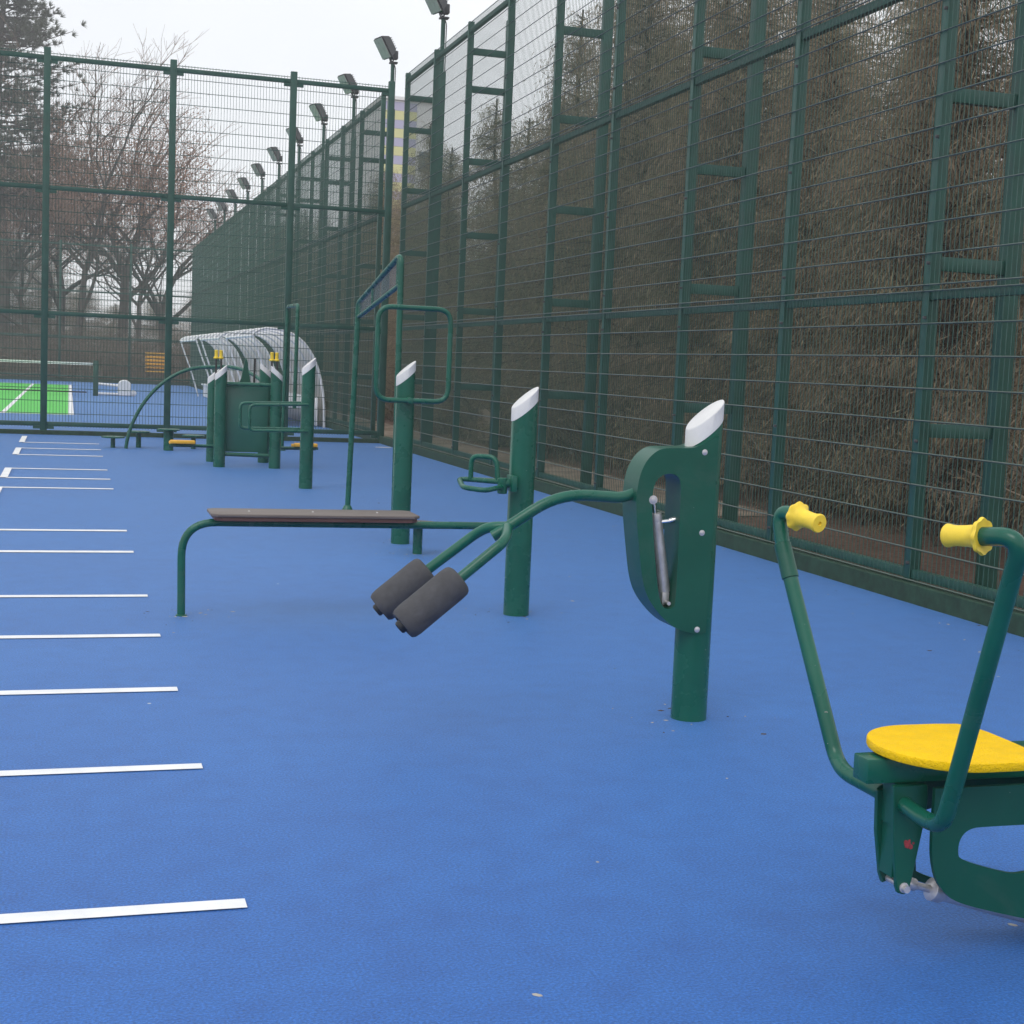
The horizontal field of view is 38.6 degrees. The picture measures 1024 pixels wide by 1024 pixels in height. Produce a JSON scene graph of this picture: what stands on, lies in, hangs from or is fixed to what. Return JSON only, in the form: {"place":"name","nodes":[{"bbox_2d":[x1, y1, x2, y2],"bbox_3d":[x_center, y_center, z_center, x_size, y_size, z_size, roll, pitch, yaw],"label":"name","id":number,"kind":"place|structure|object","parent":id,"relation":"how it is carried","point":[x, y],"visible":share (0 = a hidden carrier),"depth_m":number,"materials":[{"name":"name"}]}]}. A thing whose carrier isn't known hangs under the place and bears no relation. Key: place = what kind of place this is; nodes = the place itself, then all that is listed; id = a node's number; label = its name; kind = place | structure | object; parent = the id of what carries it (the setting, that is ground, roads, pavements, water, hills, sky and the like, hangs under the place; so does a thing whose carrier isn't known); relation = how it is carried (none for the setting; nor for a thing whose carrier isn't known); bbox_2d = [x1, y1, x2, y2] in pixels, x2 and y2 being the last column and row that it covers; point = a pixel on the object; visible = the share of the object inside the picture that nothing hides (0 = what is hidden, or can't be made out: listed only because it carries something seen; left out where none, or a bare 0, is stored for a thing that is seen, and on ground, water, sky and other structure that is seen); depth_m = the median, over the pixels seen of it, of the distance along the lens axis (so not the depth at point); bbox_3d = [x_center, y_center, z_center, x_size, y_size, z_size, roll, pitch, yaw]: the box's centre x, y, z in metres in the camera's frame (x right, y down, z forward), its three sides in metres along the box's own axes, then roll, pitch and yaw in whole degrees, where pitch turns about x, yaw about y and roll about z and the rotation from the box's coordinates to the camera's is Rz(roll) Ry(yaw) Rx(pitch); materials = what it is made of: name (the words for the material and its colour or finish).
{"place":"outdoors","nodes":[
{"label":"outdoors","id":0,"kind":"place"},
{"bbox_2d":[0,379,359,437],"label":"court floor","id":1,"kind":"structure","parent":0,"point":[153,407],"depth_m":35.88,"materials":[{"name":"blue plastic"}]},
{"bbox_2d":[0,382,67,413],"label":"court paint","id":2,"kind":"object","parent":1,"relation":"on","point":[30,402],"visible":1,"depth_m":40.82,"materials":[{"name":"green paint"}]},
{"bbox_2d":[0,359,98,395],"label":"tennis net","id":3,"kind":"object","parent":2,"relation":"on","point":[95,376],"visible":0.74,"depth_m":45.72,"materials":[{"name":"fabric"}]},
{"bbox_2d":[68,385,73,414],"bbox_3d":[-13.717,-3.626,45.353,0.120,0.001,28.600,1,6,-17],"label":"court line","id":4,"kind":"object","parent":1,"relation":"on","point":[70,407],"visible":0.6,"depth_m":38.44,"materials":[{"name":"white paint"}]},
{"bbox_2d":[98,380,135,395],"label":"net base frame","id":5,"kind":"object","parent":1,"relation":"on","point":[125,384],"visible":0.81,"depth_m":46.86,"materials":[{"name":"white metal"}]},
{"bbox_2d":[180,334,243,396],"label":"team shelter","id":6,"kind":"object","parent":1,"relation":"on","point":[238,361],"visible":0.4,"depth_m":47.23,"materials":[{"name":"white metal"}]},
{"bbox_2d":[200,331,274,382],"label":"team shelter","id":7,"kind":"object","parent":1,"relation":"on","point":[251,352],"visible":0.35,"depth_m":40.05,"materials":[{"name":"white metal"}]},
{"bbox_2d":[225,327,324,427],"bbox_3d":[-5.467,-3.107,33.202,1.611,2.063,5.512,1,6,-17],"label":"team shelter","id":8,"kind":"object","parent":1,"relation":"on","point":[272,338],"visible":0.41,"depth_m":32.68,"materials":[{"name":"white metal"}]},
{"bbox_2d":[342,96,431,245],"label":"apartment building","id":9,"kind":"structure","parent":0,"point":[399,128],"depth_m":90.10,"materials":[{"name":"white concrete"}]},
{"bbox_2d":[0,0,1013,363],"label":"sky","id":10,"kind":"structure","parent":0,"point":[314,39],"materials":[{"name":"white"}]},
{"bbox_2d":[0,433,1023,1023],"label":"sports floor","id":11,"kind":"structure","parent":0,"point":[368,813],"depth_m":5.02,"materials":[{"name":"blue rubber"}]},
{"bbox_2d":[3,487,112,488],"bbox_3d":[-4.629,-0.245,14.878,1.096,0.001,0.100,1,6,-17],"label":"floor marking","id":12,"kind":"object","parent":11,"relation":"on","point":[57,487],"visible":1,"depth_m":14.88,"materials":[{"name":"white paint"}]},
{"bbox_2d":[0,529,126,530],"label":"floor marking","id":13,"kind":"object","parent":11,"relation":"on","point":[60,530],"visible":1,"depth_m":11.42,"materials":[{"name":"white paint"}]},
{"bbox_2d":[0,550,133,552],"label":"floor marking","id":14,"kind":"object","parent":11,"relation":"on","point":[64,551],"visible":1,"depth_m":10.23,"materials":[{"name":"white paint"}]},
{"bbox_2d":[0,594,147,596],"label":"floor marking","id":15,"kind":"object","parent":11,"relation":"on","point":[139,595],"visible":1,"depth_m":8.39,"materials":[{"name":"white paint"}]},
{"bbox_2d":[0,634,159,637],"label":"floor marking","id":16,"kind":"object","parent":11,"relation":"on","point":[75,636],"visible":1,"depth_m":7.22,"materials":[{"name":"white paint"}]},
{"bbox_2d":[0,687,177,694],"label":"floor marking","id":17,"kind":"object","parent":11,"relation":"on","point":[52,691],"visible":1,"depth_m":6.07,"materials":[{"name":"white paint"}]},
{"bbox_2d":[0,763,202,775],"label":"floor marking","id":18,"kind":"object","parent":11,"relation":"on","point":[97,769],"visible":1,"depth_m":4.93,"materials":[{"name":"white paint"}]},
{"bbox_2d":[0,898,246,923],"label":"floor marking","id":19,"kind":"object","parent":11,"relation":"on","point":[116,911],"visible":1,"depth_m":3.69,"materials":[{"name":"white paint"}]},
{"bbox_2d":[127,430,149,447],"bbox_3d":[-5.579,-1.077,21.812,0.340,0.267,0.340,1,6,-17],"label":"step stump","id":20,"kind":"object","parent":11,"relation":"on","point":[138,438],"visible":0.81,"depth_m":21.78,"materials":[{"name":"green paint"}]},
{"bbox_2d":[157,428,179,450],"bbox_3d":[-5.046,-1.054,21.451,0.330,0.337,0.330,1,6,-17],"label":"step stump","id":21,"kind":"object","parent":11,"relation":"on","point":[168,435],"visible":0.94,"depth_m":21.39,"materials":[{"name":"green paint"}]},
{"bbox_2d":[124,365,259,448],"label":"balance arch","id":22,"kind":"structure","parent":11,"relation":"on","point":[156,388],"depth_m":21.46,"materials":[{"name":"green paint"}]},
{"bbox_2d":[169,350,317,468],"bbox_3d":[-3.518,-1.345,19.139,1.900,1.518,1.153,1,6,-17],"label":"double stepper","id":23,"kind":"object","parent":11,"relation":"on","point":[226,435],"visible":0.98,"depth_m":18.78,"materials":[{"name":"green paint"}]},
{"bbox_2d":[239,358,315,488],"bbox_3d":[-2.568,-0.967,15.960,0.804,1.467,0.293,1,6,-17],"label":"dip bar post","id":24,"kind":"object","parent":11,"relation":"on","point":[306,403],"visible":0.98,"depth_m":15.96,"materials":[{"name":"green metal"}]},
{"bbox_2d":[281,303,299,450],"bbox_3d":[-3.282,-1.959,21.607,0.122,2.256,1.889,1,6,-15],"label":"tall handle bar","id":25,"kind":"object","parent":11,"relation":"on","point":[296,306],"visible":0.86,"depth_m":22.34,"materials":[{"name":"green paint"}]},
{"bbox_2d":[176,387,538,616],"bbox_3d":[-0.837,-0.060,8.112,1.987,1.342,0.413,1,6,-12],"label":"sit up bench","id":26,"kind":"object","parent":11,"relation":"on","point":[517,483],"visible":0.96,"depth_m":8.24,"materials":[{"name":"green paint"}]},
{"bbox_2d":[342,254,403,509],"bbox_3d":[-1.232,-1.088,13.100,0.124,2.359,1.332,0,6,-26],"label":"pull up frame","id":27,"kind":"object","parent":11,"relation":"on","point":[398,260],"visible":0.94,"depth_m":13.17,"materials":[{"name":"green paint"}]},
{"bbox_2d":[373,304,452,543],"bbox_3d":[-0.809,-0.660,11.421,0.613,1.892,0.210,1,6,-17],"label":"stretching post","id":28,"kind":"object","parent":11,"relation":"on","point":[404,400],"visible":0.98,"depth_m":11.37,"materials":[{"name":"green metal"}]},
{"bbox_2d":[412,520,425,553],"bbox_3d":[-0.706,0.205,10.927,0.340,0.256,0.340,1,6,-17],"label":"bench leg","id":29,"kind":"object","parent":11,"relation":"on","point":[417,540],"visible":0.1,"depth_m":10.90,"materials":[{"name":"green paint"}]},
{"bbox_2d":[371,400,724,721],"bbox_3d":[0.164,0.205,5.804,1.397,1.349,0.462,1,6,-17],"label":"leg curl machine","id":30,"kind":"object","parent":11,"relation":"on","point":[671,569],"visible":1,"depth_m":5.88,"materials":[{"name":"green paint"}]},
{"bbox_2d":[169,490,1017,996],"bbox_3d":[-1.786,0.019,13.439,6.022,0.003,21.564,1,6,-17],"label":"pale grit","id":31,"kind":"object","parent":11,"relation":"on","point":[651,722],"visible":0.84,"depth_m":5.99,"materials":[{"name":"concrete"}]},
{"bbox_2d":[773,501,1023,922],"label":"rowing machine","id":32,"kind":"object","parent":11,"relation":"on","point":[963,778],"visible":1,"depth_m":3.59,"materials":[{"name":"green paint"}]},
{"bbox_2d":[6,366,1023,609],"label":"ground","id":33,"kind":"structure","parent":0,"point":[887,556],"depth_m":13.81,"materials":[{"name":"brown soil"}]},
{"bbox_2d":[6,202,65,370],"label":"conifer tree","id":34,"kind":"object","parent":33,"relation":"on","point":[16,317],"visible":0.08,"depth_m":90.02,"materials":[{"name":"green plant"}]},
{"bbox_2d":[0,0,98,367],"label":"pine tree","id":35,"kind":"object","parent":33,"relation":"on","point":[28,30],"visible":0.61,"depth_m":79.40,"materials":[{"name":"green plant"}]},
{"bbox_2d":[16,246,101,371],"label":"conifer tree","id":36,"kind":"object","parent":33,"relation":"on","point":[66,306],"visible":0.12,"depth_m":95.25,"materials":[{"name":"green plant"}]},
{"bbox_2d":[4,92,118,279],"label":"bare tree","id":37,"kind":"object","parent":33,"relation":"on","point":[37,227],"visible":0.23,"depth_m":85.17,"materials":[{"name":"brown plant"}]},
{"bbox_2d":[0,119,136,376],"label":"bare tree","id":38,"kind":"object","parent":33,"relation":"on","point":[20,229],"visible":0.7,"depth_m":74.19,"materials":[{"name":"brown plant"}]},
{"bbox_2d":[50,285,133,370],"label":"conifer tree","id":39,"kind":"object","parent":33,"relation":"on","point":[96,323],"visible":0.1,"depth_m":101.81,"materials":[{"name":"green plant"}]},
{"bbox_2d":[0,375,189,385],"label":"end kerb","id":40,"kind":"structure","parent":33,"relation":"on","point":[99,380],"depth_m":65.66,"materials":[{"name":"green"}]},
{"bbox_2d":[0,238,199,380],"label":"fence","id":41,"kind":"object","parent":40,"relation":"on","point":[60,290],"visible":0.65,"depth_m":65.53,"materials":[{"name":"metal"}]},
{"bbox_2d":[5,133,204,370],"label":"bare tree","id":42,"kind":"object","parent":33,"relation":"on","point":[64,293],"visible":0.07,"depth_m":90.34,"materials":[{"name":"brown plant"}]},
{"bbox_2d":[0,318,210,381],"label":"undergrowth","id":43,"kind":"object","parent":33,"relation":"on","point":[112,359],"visible":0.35,"depth_m":73.72,"materials":[{"name":"plant"}]},
{"bbox_2d":[0,12,239,374],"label":"bare tree","id":44,"kind":"object","parent":33,"relation":"on","point":[93,236],"visible":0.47,"depth_m":78.58,"materials":[{"name":"brown plant"}]},
{"bbox_2d":[89,303,155,371],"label":"conifer tree","id":45,"kind":"object","parent":33,"relation":"on","point":[115,307],"visible":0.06,"depth_m":107.08,"materials":[{"name":"green plant"}]},
{"bbox_2d":[2,43,245,376],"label":"bare tree","id":46,"kind":"object","parent":33,"relation":"on","point":[142,222],"visible":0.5,"depth_m":80.85,"materials":[{"name":"brown plant"}]},
{"bbox_2d":[37,147,268,370],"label":"bare tree","id":47,"kind":"object","parent":33,"relation":"on","point":[138,324],"visible":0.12,"depth_m":100.49,"materials":[{"name":"brown plant"}]},
{"bbox_2d":[50,150,256,376],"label":"bare tree","id":48,"kind":"object","parent":33,"relation":"on","point":[141,271],"visible":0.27,"depth_m":86.70,"materials":[{"name":"brown plant"}]},
{"bbox_2d":[145,352,164,380],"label":"slatted bench","id":49,"kind":"object","parent":33,"relation":"on","point":[161,357],"visible":0.47,"depth_m":69.77,"materials":[{"name":"orange wood"}]},
{"bbox_2d":[128,292,190,374],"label":"conifer tree","id":50,"kind":"object","parent":33,"relation":"on","point":[148,328],"visible":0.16,"depth_m":107.47,"materials":[{"name":"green plant"}]},
{"bbox_2d":[0,429,378,442],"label":"cross kerb","id":51,"kind":"structure","parent":33,"relation":"on","point":[124,434],"depth_m":24.49,"materials":[{"name":"green"}]},
{"bbox_2d":[0,46,394,438],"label":"fence","id":52,"kind":"object","parent":51,"relation":"on","point":[171,197],"visible":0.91,"depth_m":24.52,"materials":[{"name":"green metal"}]},
{"bbox_2d":[158,284,239,374],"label":"conifer tree","id":53,"kind":"object","parent":33,"relation":"on","point":[188,313],"visible":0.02,"depth_m":104.86,"materials":[{"name":"green plant"}]},
{"bbox_2d":[206,210,216,312],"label":"floodlight pole","id":54,"kind":"object","parent":33,"relation":"on","point":[212,214],"visible":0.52,"depth_m":62.28,"materials":[{"name":"grey metal"}]},
{"bbox_2d":[216,202,226,318],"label":"floodlight pole","id":55,"kind":"object","parent":33,"relation":"on","point":[221,205],"visible":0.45,"depth_m":58.53,"materials":[{"name":"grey metal"}]},
{"bbox_2d":[189,383,376,438],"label":"court side kerb","id":56,"kind":"structure","parent":33,"relation":"on","point":[336,427],"depth_m":29.79,"materials":[{"name":"grey concrete"}]},
{"bbox_2d":[190,93,385,430],"bbox_3d":[-8.506,-6.616,46.476,0.098,6.260,42.080,1,6,-17],"label":"fence","id":57,"kind":"object","parent":56,"relation":"on","point":[200,251],"visible":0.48,"depth_m":33.43,"materials":[{"name":"green metal"}]},
{"bbox_2d":[270,217,317,364],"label":"conifer tree","id":58,"kind":"object","parent":33,"relation":"on","point":[301,259],"visible":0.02,"depth_m":58.22,"materials":[{"name":"green plant"}]},
{"bbox_2d":[279,211,337,365],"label":"conifer tree","id":59,"kind":"object","parent":33,"relation":"on","point":[304,300],"visible":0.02,"depth_m":55.04,"materials":[{"name":"green plant"}]},
{"bbox_2d":[310,226,387,404],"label":"conifer tree","id":60,"kind":"object","parent":33,"relation":"on","point":[344,318],"visible":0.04,"depth_m":45.86,"materials":[{"name":"green plant"}]},
{"bbox_2d":[324,167,418,409],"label":"conifer tree","id":61,"kind":"object","parent":33,"relation":"on","point":[374,223],"visible":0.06,"depth_m":43.55,"materials":[{"name":"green plant"}]},
{"bbox_2d":[325,186,424,414],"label":"conifer tree","id":62,"kind":"object","parent":33,"relation":"on","point":[398,204],"visible":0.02,"depth_m":40.50,"materials":[{"name":"green plant"}]},
{"bbox_2d":[356,118,472,422],"bbox_3d":[-2.067,-5.960,37.827,4.275,8.382,4.248,-2,7,-38],"label":"conifer tree","id":63,"kind":"object","parent":33,"relation":"on","point":[393,332],"visible":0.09,"depth_m":37.49,"materials":[{"name":"green plant"}]},
{"bbox_2d":[365,146,490,427],"bbox_3d":[-1.420,-5.155,34.825,4.130,7.102,4.059,7,7,40],"label":"conifer tree","id":64,"kind":"object","parent":33,"relation":"on","point":[391,375],"visible":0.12,"depth_m":34.51,"materials":[{"name":"green plant"}]},
{"bbox_2d":[391,98,533,432],"bbox_3d":[-0.271,-5.044,32.203,4.527,8.175,4.308,3,6,6],"label":"conifer tree","id":65,"kind":"object","parent":33,"relation":"on","point":[493,149],"visible":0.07,"depth_m":31.90,"materials":[{"name":"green plant"}]},
{"bbox_2d":[414,112,546,437],"bbox_3d":[0.103,-4.572,29.976,4.162,7.169,4.136,7,7,39],"label":"conifer tree","id":66,"kind":"object","parent":33,"relation":"on","point":[478,277],"visible":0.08,"depth_m":29.56,"materials":[{"name":"green plant"}]},
{"bbox_2d":[462,20,514,453],"bbox_3d":[-0.316,-4.460,20.789,0.615,7.680,0.389,-1,7,-31],"label":"floodlight pole","id":67,"kind":"object","parent":33,"relation":"on","point":[495,54],"visible":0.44,"depth_m":20.81,"materials":[{"name":"metal"}]},
{"bbox_2d":[478,409,500,446],"bbox_3d":[-0.411,-1.603,27.651,0.100,0.670,1.400,1,6,-17],"label":"beige board","id":68,"kind":"object","parent":33,"relation":"on","point":[488,426],"visible":0.23,"depth_m":27.69,"materials":[{"name":"grey wood"}]},
{"bbox_2d":[451,91,593,446],"bbox_3d":[0.788,-4.528,28.425,4.151,7.318,4.079,-1,7,-32],"label":"conifer tree","id":69,"kind":"object","parent":33,"relation":"on","point":[526,224],"visible":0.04,"depth_m":28.25,"materials":[{"name":"green plant"}]},
{"bbox_2d":[447,6,631,449],"bbox_3d":[1.004,-4.731,26.771,4.371,8.847,4.593,0,6,-22],"label":"conifer tree","id":70,"kind":"object","parent":33,"relation":"on","point":[511,297],"visible":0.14,"depth_m":26.32,"materials":[{"name":"green plant"}]},
{"bbox_2d":[548,0,613,489],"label":"floodlight pole","id":71,"kind":"object","parent":33,"relation":"on","point":[598,202],"visible":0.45,"depth_m":17.10,"materials":[{"name":"green metal"}]},
{"bbox_2d":[480,0,685,457],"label":"conifer tree","id":72,"kind":"object","parent":33,"relation":"on","point":[540,274],"visible":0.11,"depth_m":24.74,"materials":[{"name":"green plant"}]},
{"bbox_2d":[505,0,721,465],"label":"conifer tree","id":73,"kind":"object","parent":33,"relation":"on","point":[648,44],"visible":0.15,"depth_m":22.59,"materials":[{"name":"green plant"}]},
{"bbox_2d":[324,365,1023,547],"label":"undergrowth","id":74,"kind":"object","parent":33,"relation":"on","point":[931,529],"visible":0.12,"depth_m":15.83,"materials":[{"name":"brown plant"}]},
{"bbox_2d":[552,0,825,470],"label":"conifer tree","id":75,"kind":"object","parent":33,"relation":"on","point":[643,163],"visible":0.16,"depth_m":21.12,"materials":[{"name":"green plant"}]},
{"bbox_2d":[379,436,1023,636],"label":"side kerb","id":76,"kind":"structure","parent":33,"relation":"on","point":[954,605],"depth_m":10.36,"materials":[{"name":"green concrete"}]},
{"bbox_2d":[399,0,1023,612],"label":"fence","id":77,"kind":"object","parent":76,"relation":"on","point":[931,294],"visible":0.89,"depth_m":13.14,"materials":[{"name":"green metal"}]},
{"bbox_2d":[567,0,856,487],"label":"conifer tree","id":78,"kind":"object","parent":33,"relation":"on","point":[679,212],"visible":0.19,"depth_m":19.51,"materials":[{"name":"brown plant"}]},
{"bbox_2d":[684,0,766,530],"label":"floodlight pole","id":79,"kind":"object","parent":33,"relation":"on","point":[699,170],"visible":0.57,"depth_m":13.34,"materials":[{"name":"green metal"}]},
{"bbox_2d":[694,0,865,418],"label":"conifer tree","id":80,"kind":"object","parent":33,"relation":"on","point":[793,68],"visible":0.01,"depth_m":24.21,"materials":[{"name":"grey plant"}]},
{"bbox_2d":[643,1,935,500],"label":"conifer tree","id":81,"kind":"object","parent":33,"relation":"on","point":[807,150],"visible":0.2,"depth_m":17.90,"materials":[{"name":"brown plant"}]},
{"bbox_2d":[694,0,908,476],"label":"conifer tree","id":82,"kind":"object","parent":33,"relation":"on","point":[840,2],"depth_m":21.48,"materials":[{"name":"brown plant"}]},
{"bbox_2d":[721,0,1014,526],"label":"conifer tree","id":83,"kind":"object","parent":33,"relation":"on","point":[805,423],"visible":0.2,"depth_m":16.47,"materials":[{"name":"brown plant"}]},
{"bbox_2d":[758,0,1023,533],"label":"conifer tree","id":84,"kind":"object","parent":33,"relation":"on","point":[923,166],"visible":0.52,"depth_m":14.72,"materials":[{"name":"brown plant"}]},
{"bbox_2d":[815,4,1017,485],"bbox_3d":[5.827,-3.384,19.801,4.266,7.727,4.483,-1,7,-32],"label":"conifer tree","id":85,"kind":"object","parent":33,"relation":"on","point":[927,164],"depth_m":19.67,"materials":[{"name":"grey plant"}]},
{"bbox_2d":[866,1,1023,555],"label":"conifer tree","id":86,"kind":"object","parent":33,"relation":"on","point":[1015,456],"visible":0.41,"depth_m":13.12,"materials":[{"name":"grey plant"}]},
{"bbox_2d":[907,15,1023,517],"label":"conifer tree","id":87,"kind":"object","parent":33,"relation":"on","point":[990,239],"depth_m":17.39,"materials":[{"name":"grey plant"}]},
{"bbox_2d":[929,0,1023,601],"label":"floodlight pole","id":88,"kind":"object","parent":33,"relation":"on","point":[996,365],"visible":0.84,"depth_m":9.60,"materials":[{"name":"metal"}]},
{"bbox_2d":[325,411,766,515],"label":"path","id":89,"kind":"structure","parent":0,"point":[388,430],"depth_m":21.40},
{"bbox_2d":[226,189,237,308],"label":"floodlight pole","id":90,"kind":"object","parent":89,"relation":"on","point":[235,197],"visible":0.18,"depth_m":54.69,"materials":[{"name":"grey metal"}]},
{"bbox_2d":[233,177,250,304],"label":"floodlight pole","id":91,"kind":"object","parent":89,"relation":"on","point":[247,191],"visible":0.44,"depth_m":50.87,"materials":[{"name":"grey metal"}]},
{"bbox_2d":[251,163,263,311],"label":"floodlight pole","id":92,"kind":"object","parent":89,"relation":"on","point":[256,166],"visible":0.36,"depth_m":47.04,"materials":[{"name":"grey metal"}]},
{"bbox_2d":[260,147,281,321],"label":"floodlight pole","id":93,"kind":"object","parent":89,"relation":"on","point":[273,154],"visible":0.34,"depth_m":43.29,"materials":[{"name":"grey metal"}]},
{"bbox_2d":[282,128,302,322],"bbox_3d":[-6.090,-6.574,39.820,0.615,7.680,0.389,-1,7,-31],"label":"floodlight pole","id":94,"kind":"object","parent":89,"relation":"on","point":[298,134],"visible":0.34,"depth_m":39.56,"materials":[{"name":"grey metal"}]},
{"bbox_2d":[299,103,327,365],"bbox_3d":[-4.936,-6.151,36.014,0.615,7.680,0.389,-1,7,-31],"label":"floodlight pole","id":95,"kind":"object","parent":89,"relation":"on","point":[316,110],"visible":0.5,"depth_m":35.78,"materials":[{"name":"green metal"}]},
{"bbox_2d":[323,74,358,420],"bbox_3d":[-3.780,-5.728,32.207,0.615,7.680,0.389,-1,7,-31],"label":"floodlight pole","id":96,"kind":"object","parent":89,"relation":"on","point":[342,78],"visible":0.38,"depth_m":32.09,"materials":[{"name":"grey metal"}]},
{"bbox_2d":[360,36,397,435],"bbox_3d":[-2.626,-5.305,28.401,0.615,7.680,0.389,-1,7,-31],"label":"floodlight pole","id":97,"kind":"object","parent":89,"relation":"on","point":[385,46],"visible":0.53,"depth_m":28.14,"materials":[{"name":"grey metal"}]},
{"bbox_2d":[403,0,449,447],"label":"floodlight pole","id":98,"kind":"object","parent":89,"relation":"on","point":[441,8],"visible":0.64,"depth_m":24.53,"materials":[{"name":"green metal"}]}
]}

